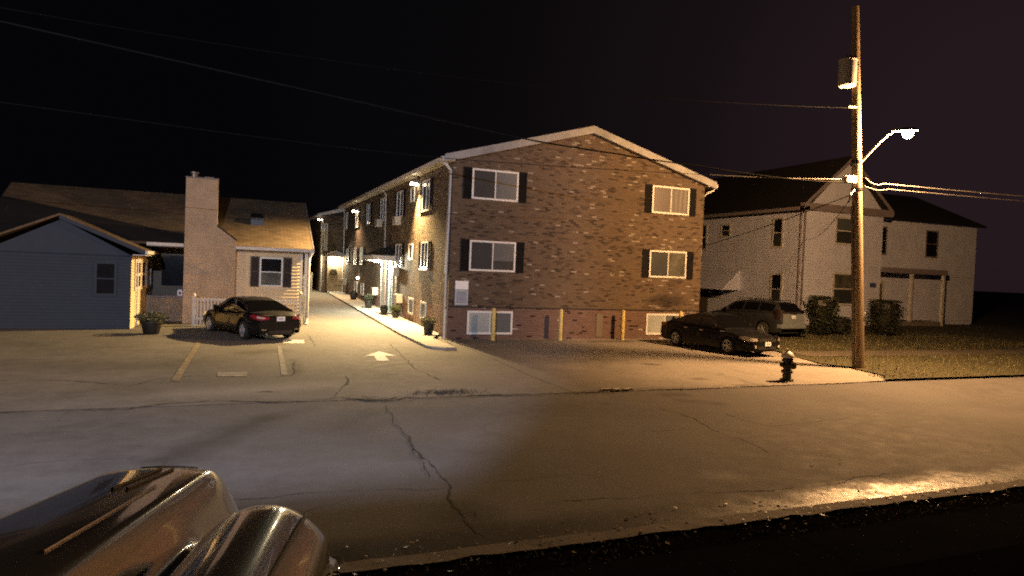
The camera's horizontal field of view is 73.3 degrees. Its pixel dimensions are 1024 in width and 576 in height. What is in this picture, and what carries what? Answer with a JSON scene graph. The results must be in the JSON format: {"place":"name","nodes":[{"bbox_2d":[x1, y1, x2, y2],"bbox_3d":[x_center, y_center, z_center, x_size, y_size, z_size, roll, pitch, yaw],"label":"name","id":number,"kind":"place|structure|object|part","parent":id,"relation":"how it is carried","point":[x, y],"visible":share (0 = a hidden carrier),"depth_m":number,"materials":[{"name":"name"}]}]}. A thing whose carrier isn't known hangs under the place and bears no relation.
{"place":"outdoors","nodes":[
{"label":"outdoors","id":0,"kind":"place"},
{"bbox_2d":[177,289,182,295],"bbox_3d":[-14.373,0.199,29.783,0.200,0.270,0.212,2,2,-22],"label":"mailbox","id":1,"kind":"object","parent":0,"point":[179,292],"visible":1,"depth_m":29.70,"materials":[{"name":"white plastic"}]},
{"bbox_2d":[0,281,571,411],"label":"driveway","id":2,"kind":"structure","parent":0,"point":[336,348],"depth_m":18.55,"materials":[{"name":"concrete"}]},
{"bbox_2d":[133,311,169,334],"bbox_3d":[-13.241,1.264,25.306,1.144,0.855,1.204,4,2,43],"label":"potted plant","id":3,"kind":"object","parent":2,"relation":"on","point":[152,326],"visible":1,"depth_m":25.05,"materials":[{"name":"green plant"}]},
{"bbox_2d":[192,292,301,326],"bbox_3d":[-11.118,0.882,29.010,4.330,1.570,0.160,2,2,-22],"label":"picket fence","id":4,"kind":"object","parent":2,"relation":"on","point":[195,306],"visible":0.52,"depth_m":28.39,"materials":[{"name":"wood"}]},
{"bbox_2d":[203,296,299,338],"bbox_3d":[-10.098,1.045,26.413,5.224,1.480,2.105,4,2,45],"label":"parked sedan","id":5,"kind":"object","parent":2,"relation":"on","point":[246,317],"visible":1,"depth_m":25.06,"materials":[{"name":"metal"}]},
{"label":"side window","id":6,"kind":"part","parent":5,"relation":"part of","materials":[{"name":"black glass"}]},
{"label":"side window","id":7,"kind":"part","parent":5,"relation":"part of","materials":[{"name":"black glass"}]},
{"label":"side window","id":8,"kind":"part","parent":5,"relation":"part of","materials":[{"name":"black glass"}]},
{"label":"rear window","id":9,"kind":"part","parent":5,"relation":"part of","materials":[{"name":"black glass"}]},
{"bbox_2d":[409,387,489,396],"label":"weeds","id":10,"kind":"object","parent":2,"relation":"on","point":[445,391],"visible":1,"depth_m":15.82,"materials":[{"name":"green plant"}]},
{"bbox_2d":[302,272,312,290],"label":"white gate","id":11,"kind":"structure","parent":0,"point":[310,286],"depth_m":54.00,"materials":[{"name":"white wood"}]},
{"bbox_2d":[0,377,1023,562],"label":"road","id":12,"kind":"structure","parent":0,"point":[371,478],"depth_m":10.91,"materials":[{"name":"grey asphalt"}]},
{"bbox_2d":[600,387,632,391],"bbox_3d":[2.627,2.519,17.076,0.878,0.070,0.218,2,2,-22],"label":"broken kerb chunk","id":13,"kind":"object","parent":12,"relation":"on","point":[616,389],"visible":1,"depth_m":16.99,"materials":[{"name":"concrete"}]},
{"bbox_2d":[339,480,1023,575],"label":"kerb","id":14,"kind":"structure","parent":12,"relation":"on","point":[375,566],"depth_m":7.46,"materials":[{"name":"concrete"}]},
{"bbox_2d":[342,475,1020,574],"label":"fallen leaves","id":15,"kind":"object","parent":12,"relation":"on","point":[540,528],"visible":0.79,"depth_m":7.97,"materials":[{"name":"brown plant"}]},
{"bbox_2d":[0,0,1023,292],"label":"sky","id":16,"kind":"structure","parent":0,"point":[951,71],"materials":[{"name":"black"}]},
{"bbox_2d":[303,263,1023,382],"bbox_3d":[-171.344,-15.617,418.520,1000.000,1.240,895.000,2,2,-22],"label":"ground","id":17,"kind":"structure","parent":0,"point":[996,294],"depth_m":23.92,"materials":[{"name":"grey concrete"}]},
{"bbox_2d":[0,171,313,328],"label":"cream house","id":18,"kind":"structure","parent":17,"relation":"on","point":[71,257],"depth_m":29.05,"materials":[{"name":"beige paint"}]},
{"bbox_2d":[94,261,116,295],"bbox_3d":[-15.295,-0.351,25.892,0.750,1.300,0.033,2,2,-22],"label":"window","id":19,"kind":"structure","parent":18,"relation":"in","point":[105,272],"depth_m":25.89,"materials":[{"name":"black glass"}]},
{"bbox_2d":[135,259,141,289],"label":"window","id":20,"kind":"structure","parent":18,"relation":"in","point":[140,260],"depth_m":27.45,"materials":[{"name":"white glass"}]},
{"bbox_2d":[141,259,146,288],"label":"window","id":21,"kind":"structure","parent":18,"relation":"in","point":[144,261],"depth_m":28.50,"materials":[{"name":"white glass"}]},
{"bbox_2d":[146,259,151,287],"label":"window","id":22,"kind":"structure","parent":18,"relation":"in","point":[149,261],"depth_m":29.62,"materials":[{"name":"grey glass"}]},
{"bbox_2d":[159,253,183,286],"bbox_3d":[-15.138,-0.780,31.004,1.300,1.500,0.033,2,2,-22],"label":"window","id":23,"kind":"structure","parent":18,"relation":"in","point":[171,265],"depth_m":30.94,"materials":[{"name":"black glass"}]},
{"bbox_2d":[259,257,282,286],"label":"window","id":24,"kind":"structure","parent":18,"relation":"in","point":[271,268],"depth_m":30.57,"materials":[{"name":"white plastic"}]},
{"bbox_2d":[327,291,456,350],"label":"walkway","id":25,"kind":"structure","parent":17,"relation":"on","point":[407,329],"depth_m":31.17,"materials":[{"name":"concrete"}]},
{"bbox_2d":[349,290,357,298],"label":"potted plant","id":26,"kind":"object","parent":25,"relation":"on","point":[353,294],"visible":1,"depth_m":46.09,"materials":[{"name":"green plant"}]},
{"bbox_2d":[364,294,372,307],"bbox_3d":[-8.300,0.729,39.772,0.568,0.870,0.580,2,2,-22],"label":"potted plant","id":27,"kind":"object","parent":25,"relation":"on","point":[368,298],"visible":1,"depth_m":39.63,"materials":[{"name":"green plant"}]},
{"bbox_2d":[380,305,388,314],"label":"potted plant","id":28,"kind":"object","parent":25,"relation":"on","point":[384,309],"visible":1,"depth_m":36.07,"materials":[{"name":"green plant"}]},
{"bbox_2d":[390,304,400,317],"bbox_3d":[-5.881,1.151,34.734,0.621,0.712,0.612,2,2,-22],"label":"potted plant","id":29,"kind":"object","parent":25,"relation":"on","point":[394,309],"visible":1,"depth_m":34.60,"materials":[{"name":"green plant"}]},
{"bbox_2d":[419,316,437,334],"bbox_3d":[-3.430,1.527,28.333,0.777,0.749,0.739,2,2,-22],"label":"potted plant","id":30,"kind":"object","parent":25,"relation":"on","point":[428,323],"visible":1,"depth_m":28.18,"materials":[{"name":"green plant"}]},
{"bbox_2d":[306,126,717,338],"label":"apartment building","id":31,"kind":"structure","parent":17,"relation":"on","point":[525,250],"depth_m":30.17,"materials":[{"name":"brick"}]},
{"bbox_2d":[324,223,327,250],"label":"window","id":32,"kind":"structure","parent":31,"relation":"in","point":[325,225],"depth_m":53.37,"materials":[{"name":"grey glass"}]},
{"bbox_2d":[345,212,347,229],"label":"window","id":33,"kind":"structure","parent":31,"relation":"in","point":[346,228],"depth_m":52.50,"materials":[{"name":"grey glass"}]},
{"bbox_2d":[346,248,348,263],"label":"window","id":34,"kind":"structure","parent":31,"relation":"in","point":[347,249],"depth_m":51.70,"materials":[{"name":"white glass"}]},
{"bbox_2d":[353,247,356,264],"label":"window","id":35,"kind":"structure","parent":31,"relation":"in","point":[355,249],"depth_m":48.46,"materials":[{"name":"white plastic"}]},
{"bbox_2d":[354,281,356,290],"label":"window","id":36,"kind":"structure","parent":31,"relation":"in","point":[355,282],"depth_m":48.14,"materials":[{"name":"white plastic"}]},
{"bbox_2d":[355,208,358,227],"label":"window","id":37,"kind":"structure","parent":31,"relation":"in","point":[356,213],"depth_m":48.48,"materials":[{"name":"white plastic"}]},
{"bbox_2d":[360,247,362,264],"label":"window","id":38,"kind":"structure","parent":31,"relation":"in","point":[361,248],"depth_m":46.15,"materials":[{"name":"white plastic"}]},
{"bbox_2d":[360,283,363,295],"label":"window","id":39,"kind":"structure","parent":31,"relation":"in","point":[362,284],"depth_m":45.61,"materials":[{"name":"white plastic"}]},
{"bbox_2d":[366,203,370,224],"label":"window","id":40,"kind":"structure","parent":31,"relation":"in","point":[368,205],"depth_m":44.25,"materials":[{"name":"grey glass"}]},
{"bbox_2d":[380,197,384,220],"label":"window","id":41,"kind":"structure","parent":31,"relation":"in","point":[382,204],"depth_m":40.08,"materials":[{"name":"grey glass"}]},
{"bbox_2d":[387,268,393,311],"bbox_3d":[-6.655,0.116,37.562,0.097,2.450,1.260,2,2,-22],"label":"door","id":42,"kind":"structure","parent":31,"relation":"in","point":[390,278],"depth_m":37.52,"materials":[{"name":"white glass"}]},
{"bbox_2d":[395,244,401,266],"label":"window","id":43,"kind":"structure","parent":31,"relation":"in","point":[398,247],"depth_m":36.03,"materials":[{"name":"grey glass"}]},
{"bbox_2d":[396,190,403,216],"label":"window","id":44,"kind":"structure","parent":31,"relation":"in","point":[399,203],"depth_m":36.02,"materials":[{"name":"white plastic"}]},
{"bbox_2d":[408,243,412,259],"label":"window","id":45,"kind":"structure","parent":31,"relation":"in","point":[410,247],"depth_m":33.69,"materials":[{"name":"white plastic"}]},
{"bbox_2d":[408,297,413,314],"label":"window","id":46,"kind":"structure","parent":31,"relation":"in","point":[410,300],"depth_m":33.24,"materials":[{"name":"white plastic"}]},
{"bbox_2d":[410,186,414,202],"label":"window","id":47,"kind":"structure","parent":31,"relation":"in","point":[412,192],"depth_m":33.64,"materials":[{"name":"white plastic"}]},
{"bbox_2d":[419,301,426,318],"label":"window","id":48,"kind":"structure","parent":31,"relation":"in","point":[423,305],"depth_m":31.17,"materials":[{"name":"white plastic"}]},
{"bbox_2d":[419,241,427,269],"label":"window","id":49,"kind":"structure","parent":31,"relation":"in","point":[424,245],"depth_m":31.18,"materials":[{"name":"white plastic"}]},
{"bbox_2d":[422,179,429,211],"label":"window","id":50,"kind":"structure","parent":31,"relation":"in","point":[426,184],"depth_m":31.20,"materials":[{"name":"grey glass"}]},
{"bbox_2d":[454,281,468,304],"bbox_3d":[-2.046,0.208,27.874,0.570,0.990,0.047,2,2,-22],"label":"wall sign","id":51,"kind":"object","parent":31,"relation":"attached to","point":[461,296],"visible":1,"depth_m":27.85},
{"bbox_2d":[466,311,512,333],"bbox_3d":[-0.909,1.431,28.401,2.000,0.970,0.033,2,2,-22],"label":"window","id":52,"kind":"structure","parent":31,"relation":"in","point":[478,322],"depth_m":28.37,"materials":[{"name":"grey glass"}]},
{"bbox_2d":[469,240,515,271],"bbox_3d":[-0.794,-1.305,28.331,2.030,1.250,0.033,2,2,-22],"label":"window","id":53,"kind":"structure","parent":31,"relation":"in","point":[495,256],"depth_m":28.32,"materials":[{"name":"grey glass"}]},
{"bbox_2d":[471,168,518,201],"bbox_3d":[-0.676,-4.217,28.254,2.030,1.240,0.033,2,2,-22],"label":"window","id":54,"kind":"structure","parent":31,"relation":"in","point":[487,184],"depth_m":28.24,"materials":[{"name":"grey glass"}]},
{"bbox_2d":[645,313,678,334],"bbox_3d":[7.016,1.667,31.654,2.000,0.970,0.033,2,2,-22],"label":"window","id":55,"kind":"structure","parent":31,"relation":"in","point":[653,321],"depth_m":31.48,"materials":[{"name":"white glass"}]},
{"bbox_2d":[649,250,686,278],"bbox_3d":[7.164,-1.084,31.597,2.020,1.240,0.033,2,2,-22],"label":"window","id":56,"kind":"structure","parent":31,"relation":"in","point":[662,264],"depth_m":31.59,"materials":[{"name":"glass"}]},
{"bbox_2d":[652,185,689,215],"bbox_3d":[7.283,-4.006,31.520,2.020,1.250,0.033,2,2,-22],"label":"window","id":57,"kind":"structure","parent":31,"relation":"in","point":[665,199],"depth_m":31.51,"materials":[{"name":"grey glass"}]},
{"bbox_2d":[445,338,883,392],"bbox_3d":[5.340,2.451,24.880,13.500,0.001,12.620,2,2,-22],"label":"parking pad","id":58,"kind":"object","parent":17,"relation":"on","point":[583,365],"visible":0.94,"depth_m":22.34,"materials":[{"name":"concrete"}]},
{"bbox_2d":[491,308,495,340],"bbox_3d":[-0.756,1.467,27.869,0.170,1.340,0.170,2,2,-22],"label":"bollard","id":59,"kind":"object","parent":58,"relation":"on","point":[493,319],"visible":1,"depth_m":27.80,"materials":[{"name":"yellow metal"}]},
{"bbox_2d":[558,309,562,339],"bbox_3d":[2.054,1.549,29.076,0.170,1.340,0.170,2,2,-22],"label":"bollard","id":60,"kind":"object","parent":58,"relation":"on","point":[560,324],"visible":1,"depth_m":29.01,"materials":[{"name":"yellow metal"}]},
{"bbox_2d":[620,310,624,339],"bbox_3d":[4.874,1.631,30.288,0.170,1.340,0.170,2,2,-22],"label":"bollard","id":61,"kind":"object","parent":58,"relation":"on","point":[622,324],"visible":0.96,"depth_m":30.22,"materials":[{"name":"yellow metal"}]},
{"bbox_2d":[661,312,779,353],"bbox_3d":[8.305,1.748,27.851,2.087,1.480,5.124,1,2,-29],"label":"parked sedan","id":62,"kind":"object","parent":58,"relation":"on","point":[729,334],"visible":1,"depth_m":26.96,"materials":[{"name":"metal"}]},
{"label":"side window","id":63,"kind":"part","parent":62,"relation":"part of","materials":[{"name":"black glass"}]},
{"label":"side window","id":64,"kind":"part","parent":62,"relation":"part of","materials":[{"name":"black glass"}]},
{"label":"side window","id":65,"kind":"part","parent":62,"relation":"part of","materials":[{"name":"black glass"}]},
{"bbox_2d":[779,349,796,381],"bbox_3d":[7.967,2.221,19.885,0.462,0.935,0.462,3,2,12],"label":"fire hydrant","id":66,"kind":"object","parent":58,"relation":"on","point":[788,364],"visible":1,"depth_m":19.81,"materials":[{"name":"black metal"}]},
{"bbox_2d":[699,156,986,325],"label":"white house","id":67,"kind":"structure","parent":17,"relation":"on","point":[923,272],"depth_m":48.29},
{"bbox_2d":[699,289,707,311],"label":"side door","id":68,"kind":"structure","parent":67,"relation":"in","point":[703,303],"depth_m":52.59,"materials":[{"name":"brown"}]},
{"bbox_2d":[702,224,707,249],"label":"window","id":69,"kind":"structure","parent":67,"relation":"in","point":[705,226],"depth_m":52.65,"materials":[{"name":"black glass"}]},
{"bbox_2d":[713,289,721,297],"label":"window","id":70,"kind":"structure","parent":67,"relation":"in","point":[717,293],"depth_m":51.14,"materials":[{"name":"black glass"}]},
{"bbox_2d":[720,224,730,237],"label":"window","id":71,"kind":"structure","parent":67,"relation":"in","point":[725,231],"depth_m":50.49,"materials":[{"name":"black glass"}]},
{"bbox_2d":[769,273,782,300],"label":"window","id":72,"kind":"structure","parent":67,"relation":"in","point":[776,279],"depth_m":45.66,"materials":[{"name":"black glass"}]},
{"bbox_2d":[771,217,783,247],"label":"window","id":73,"kind":"structure","parent":67,"relation":"in","point":[777,228],"depth_m":45.67,"materials":[{"name":"black glass"}]},
{"bbox_2d":[832,272,850,305],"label":"window","id":74,"kind":"structure","parent":67,"relation":"in","point":[841,282],"depth_m":45.02,"materials":[{"name":"black glass"}]},
{"bbox_2d":[834,216,850,244],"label":"window","id":75,"kind":"structure","parent":67,"relation":"in","point":[843,224],"depth_m":44.84,"materials":[{"name":"black glass"}]},
{"bbox_2d":[879,280,884,302],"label":"door","id":76,"kind":"structure","parent":67,"relation":"in","point":[882,283],"depth_m":48.26,"materials":[{"name":"brown"}]},
{"bbox_2d":[882,226,887,254],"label":"window","id":77,"kind":"structure","parent":67,"relation":"in","point":[885,229],"depth_m":48.24,"materials":[{"name":"black glass"}]},
{"bbox_2d":[925,230,938,257],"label":"window","id":78,"kind":"structure","parent":67,"relation":"in","point":[931,244],"depth_m":50.04,"materials":[{"name":"black glass"}]},
{"bbox_2d":[837,5,865,371],"bbox_3d":[11.490,-3.193,23.051,1.856,12.326,0.610,2,2,-22],"label":"utility pole","id":79,"kind":"object","parent":17,"relation":"on","point":[849,71],"visible":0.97,"depth_m":23.10,"materials":[{"name":"wood"},{"name":"grey metal"},{"name":"black metal"}]},
{"bbox_2d":[0,7,846,107],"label":"power line","id":80,"kind":"object","parent":79,"relation":"attached to","point":[391,68],"visible":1,"depth_m":16.90,"materials":[{"name":"metal"}]},
{"bbox_2d":[0,20,848,182],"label":"power line","id":81,"kind":"object","parent":79,"relation":"attached to","point":[1,21],"visible":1,"depth_m":17.10,"materials":[{"name":"metal"}]},
{"bbox_2d":[701,195,848,246],"bbox_3d":[7.410,-2.031,37.143,0.059,3.330,28.929,2,2,-16],"label":"power line","id":82,"kind":"object","parent":79,"relation":"attached to","point":[779,221],"visible":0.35,"depth_m":26.58,"materials":[{"name":"rubber"}]},
{"bbox_2d":[710,174,844,179],"bbox_3d":[8.524,-3.525,21.856,5.368,0.347,0.025,2,2,-21],"label":"power line","id":83,"kind":"object","parent":79,"relation":"attached to","point":[769,177],"visible":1,"depth_m":21.58,"materials":[{"name":"metal"}]},
{"bbox_2d":[0,102,709,174],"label":"power line","id":84,"kind":"object","parent":83,"relation":"attached to","point":[335,146],"visible":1,"depth_m":16.61,"materials":[{"name":"metal"}]},
{"bbox_2d":[807,196,851,239],"bbox_3d":[15.003,-2.946,33.370,0.022,0.683,21.315,3,2,19],"label":"power line","id":85,"kind":"object","parent":79,"relation":"attached to","point":[832,222],"visible":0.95,"depth_m":28.44,"materials":[{"name":"rubber"}]},
{"bbox_2d":[862,127,918,162],"bbox_3d":[12.521,-4.745,22.811,1.670,1.171,0.378,3,2,13],"label":"street lamp","id":86,"kind":"object","parent":79,"relation":"on","point":[907,132],"visible":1,"depth_m":22.66,"materials":[{"name":"grey metal"}]},
{"bbox_2d":[865,177,1023,196],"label":"power line","id":87,"kind":"object","parent":79,"relation":"attached to","point":[941,189],"visible":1,"depth_m":24.64,"materials":[{"name":"metal"}]},
{"bbox_2d":[865,186,1023,201],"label":"power line","id":88,"kind":"object","parent":79,"relation":"attached to","point":[942,194],"visible":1,"depth_m":24.75,"materials":[{"name":"metal"}]},
{"bbox_2d":[365,490,1023,575],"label":"verge","id":89,"kind":"structure","parent":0,"point":[528,566],"depth_m":7.30,"materials":[{"name":"soil"}]},
{"bbox_2d":[346,487,1023,575],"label":"weeds","id":90,"kind":"object","parent":89,"relation":"on","point":[692,534],"visible":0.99,"depth_m":7.58,"materials":[{"name":"green plant"}]},
{"bbox_2d":[510,503,1023,575],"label":"pavement","id":91,"kind":"structure","parent":0,"point":[845,551],"depth_m":7.16,"materials":[{"name":"asphalt"}]},
{"bbox_2d":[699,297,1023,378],"bbox_3d":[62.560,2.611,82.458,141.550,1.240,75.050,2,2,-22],"label":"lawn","id":92,"kind":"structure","parent":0,"point":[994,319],"depth_m":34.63,"materials":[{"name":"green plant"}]},
{"bbox_2d":[711,297,805,335],"bbox_3d":[12.763,1.477,36.513,2.168,1.897,5.233,1,2,-30],"label":"parked suv","id":93,"kind":"object","parent":92,"relation":"on","point":[782,317],"visible":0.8,"depth_m":34.73,"materials":[{"name":"metal"}]},
{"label":"side window","id":94,"kind":"part","parent":93,"relation":"part of","materials":[{"name":"black glass"}]},
{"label":"side window","id":95,"kind":"part","parent":93,"relation":"part of","materials":[{"name":"black glass"}]},
{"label":"side window","id":96,"kind":"part","parent":93,"relation":"part of","materials":[{"name":"black glass"}]},
{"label":"rear window","id":97,"kind":"part","parent":93,"relation":"part of","materials":[{"name":"black glass"}]},
{"bbox_2d":[789,327,808,337],"bbox_3d":[14.815,2.254,35.539,1.264,0.626,1.186,2,2,-22],"label":"trimmed shrub","id":98,"kind":"object","parent":92,"relation":"on","point":[802,334],"visible":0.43,"depth_m":35.32,"materials":[{"name":"green plant"}]},
{"bbox_2d":[799,295,840,334],"bbox_3d":[16.757,1.488,37.187,2.136,2.231,2.156,2,2,-22],"label":"trimmed shrub","id":99,"kind":"object","parent":92,"relation":"on","point":[821,312],"visible":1,"depth_m":36.89,"materials":[{"name":"green plant"}]},
{"bbox_2d":[827,316,851,334],"bbox_3d":[18.224,2.079,38.592,1.766,1.123,1.799,2,2,-22],"label":"trimmed shrub","id":100,"kind":"object","parent":92,"relation":"on","point":[842,325],"visible":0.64,"depth_m":38.13,"materials":[{"name":"green plant"}]},
{"bbox_2d":[864,299,906,334],"bbox_3d":[21.226,1.665,39.335,2.164,2.150,2.200,2,2,-22],"label":"trimmed shrub","id":101,"kind":"object","parent":92,"relation":"on","point":[884,316],"visible":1,"depth_m":38.78,"materials":[{"name":"green plant"}]},
{"bbox_2d":[790,349,1023,355],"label":"sidewalk","id":102,"kind":"structure","parent":0,"point":[906,352],"depth_m":29.66,"materials":[{"name":"concrete"}]},
{"bbox_2d":[841,543,1023,575],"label":"terrain","id":103,"kind":"structure","parent":0,"point":[1005,561],"depth_m":5.25,"materials":[{"name":"soil"}]},
{"bbox_2d":[0,466,340,575],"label":"car","id":104,"kind":"object","parent":103,"relation":"on","point":[165,521],"visible":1,"depth_m":2.62,"materials":[{"name":"silver metal"}]}
]}

